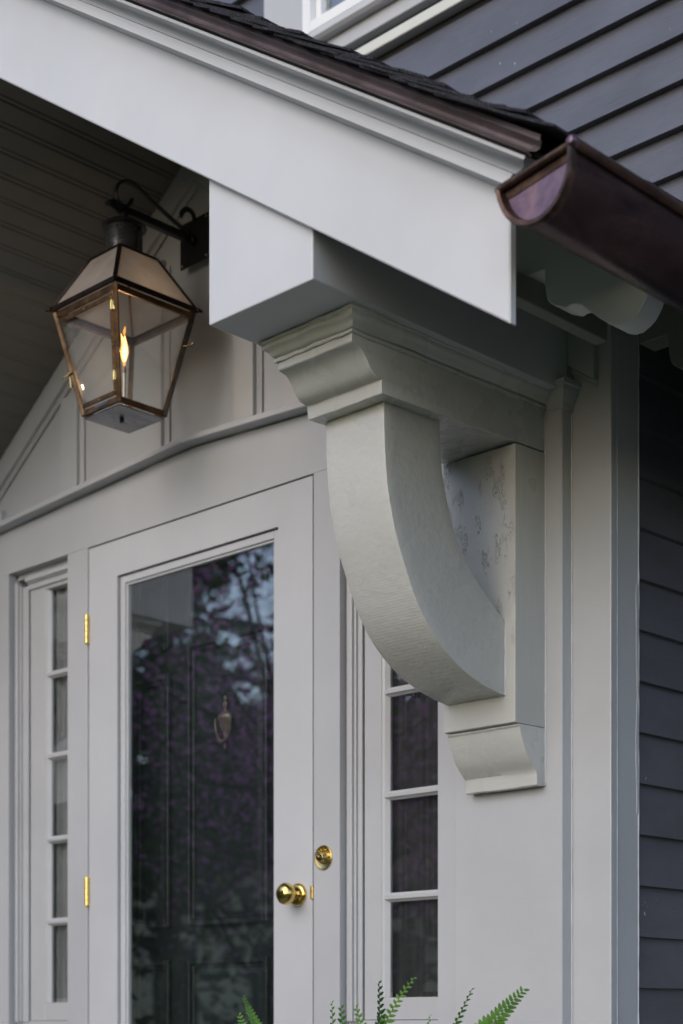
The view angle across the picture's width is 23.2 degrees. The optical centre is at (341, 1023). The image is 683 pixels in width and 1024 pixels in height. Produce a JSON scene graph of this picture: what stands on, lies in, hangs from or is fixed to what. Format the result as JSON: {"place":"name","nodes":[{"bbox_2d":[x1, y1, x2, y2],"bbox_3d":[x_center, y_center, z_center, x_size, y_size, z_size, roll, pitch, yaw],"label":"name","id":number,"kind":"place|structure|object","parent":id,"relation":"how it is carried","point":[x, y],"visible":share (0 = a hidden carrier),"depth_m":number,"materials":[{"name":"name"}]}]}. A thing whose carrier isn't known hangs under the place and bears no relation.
{"place":"outdoors","nodes":[
{"label":"outdoors","id":0,"kind":"place"},
{"bbox_2d":[237,977,528,1023],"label":"fern","id":1,"kind":"object","parent":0,"point":[489,1019],"visible":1,"depth_m":3.19,"materials":[{"name":"green plant leaves"}]},
{"label":"lawn","id":2,"kind":"structure","parent":0,"visible":0},
{"bbox_2d":[0,0,682,1023],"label":"house","id":3,"kind":"structure","parent":2,"relation":"on","point":[560,894],"depth_m":3.94,"materials":[{"name":"grey paint"}]},
{"bbox_2d":[15,560,67,1021],"bbox_3d":[-0.862,-0.680,4.944,0.296,1.348,0.072,0,0,45],"label":"sidelight window","id":4,"kind":"structure","parent":3,"relation":"attached to","point":[36,757],"depth_m":4.97,"materials":[{"name":"grey paint"}]},
{"bbox_2d":[52,587,67,1002],"bbox_3d":[-0.825,-0.665,4.940,0.228,1.290,0.016,0,0,45],"label":"curtain","id":5,"kind":"object","parent":4,"relation":"hanging from","point":[61,798],"visible":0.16,"depth_m":4.95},
{"bbox_2d":[45,179,208,433],"bbox_3d":[-0.518,-1.840,4.270,0.286,0.624,0.383,0,0,45],"label":"wall lantern","id":6,"kind":"object","parent":3,"relation":"attached to","point":[124,290],"depth_m":4.22,"materials":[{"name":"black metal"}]},
{"bbox_2d":[85,476,313,1023],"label":"storm door","id":7,"kind":"structure","parent":3,"relation":"attached to","point":[281,518],"depth_m":4.37,"materials":[{"name":"grey paint"}]},
{"bbox_2d":[132,544,273,1023],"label":"front door","id":8,"kind":"structure","parent":3,"relation":"attached to","point":[202,794],"depth_m":4.57,"materials":[{"name":"grey paint"}]},
{"bbox_2d":[141,582,163,646],"bbox_3d":[-0.535,-1.162,4.730,0.122,0.185,0.007,0,0,45],"label":"door panel","id":9,"kind":"structure","parent":8,"relation":"in","point":[152,597],"depth_m":4.73,"materials":[{"name":"grey paint"}]},
{"bbox_2d":[141,685,163,919],"bbox_3d":[-0.535,-0.627,4.730,0.122,0.674,0.007,0,0,45],"label":"door panel","id":10,"kind":"structure","parent":8,"relation":"in","point":[152,699],"depth_m":4.73,"materials":[{"name":"grey paint"}]},
{"bbox_2d":[141,970,163,1023],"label":"door panel","id":11,"kind":"structure","parent":8,"relation":"in","point":[152,981],"depth_m":4.73,"materials":[{"name":"grey paint"}]},
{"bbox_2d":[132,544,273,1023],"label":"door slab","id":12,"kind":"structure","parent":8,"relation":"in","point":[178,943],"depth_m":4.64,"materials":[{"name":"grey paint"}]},
{"bbox_2d":[195,553,261,608],"bbox_3d":[-0.306,-1.196,4.504,0.290,0.117,0.007,0,0,45],"label":"door panel","id":13,"kind":"structure","parent":8,"relation":"in","point":[242,577],"depth_m":4.50,"materials":[{"name":"grey paint"}]},
{"bbox_2d":[195,636,261,915],"bbox_3d":[-0.306,-0.663,4.504,0.290,0.745,0.007,0,0,45],"label":"door panel","id":14,"kind":"structure","parent":8,"relation":"in","point":[228,781],"depth_m":4.50,"materials":[{"name":"grey paint"}]},
{"bbox_2d":[195,966,261,1023],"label":"door panel","id":15,"kind":"structure","parent":8,"relation":"in","point":[219,992],"depth_m":4.50,"materials":[{"name":"grey paint"}]},
{"bbox_2d":[314,845,332,869],"bbox_3d":[-0.051,-0.406,4.061,0.061,0.061,0.024,0,0,45],"label":"doorbell","id":16,"kind":"object","parent":3,"relation":"attached to","point":[323,857],"visible":1,"depth_m":4.06,"materials":[{"name":"gold metal"}]},
{"bbox_2d":[0,0,682,458],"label":"porch roof","id":17,"kind":"structure","parent":3,"relation":"attached to","point":[338,176],"depth_m":3.14,"materials":[{"name":"grey paint"}]},
{"bbox_2d":[495,134,682,312],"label":"rain gutter","id":18,"kind":"object","parent":17,"relation":"attached to","point":[577,195],"visible":1,"depth_m":2.58,"materials":[{"name":"brown metal"}]},
{"bbox_2d":[264,0,479,57],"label":"window","id":19,"kind":"structure","parent":3,"relation":"attached to","point":[375,28],"depth_m":4.62,"materials":[{"name":"grey paint"}]},
{"bbox_2d":[347,582,437,1021],"bbox_3d":[0.142,-0.680,3.956,0.314,1.348,0.072,0,0,45],"label":"sidelight window","id":20,"kind":"structure","parent":3,"relation":"attached to","point":[371,794],"depth_m":4.01,"materials":[{"name":"grey paint"}]},
{"bbox_2d":[389,669,437,997],"bbox_3d":[0.174,-0.665,3.956,0.261,1.290,0.016,0,0,45],"label":"curtain","id":21,"kind":"object","parent":20,"relation":"hanging from","point":[414,827],"visible":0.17,"depth_m":3.97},
{"bbox_2d":[259,302,549,794],"bbox_3d":[0.146,-0.931,3.418,0.265,0.848,0.626,0,0,45],"label":"roof bracket","id":22,"kind":"object","parent":3,"relation":"attached to","point":[446,579],"visible":1,"depth_m":3.40,"materials":[{"name":"paint"}]}
]}

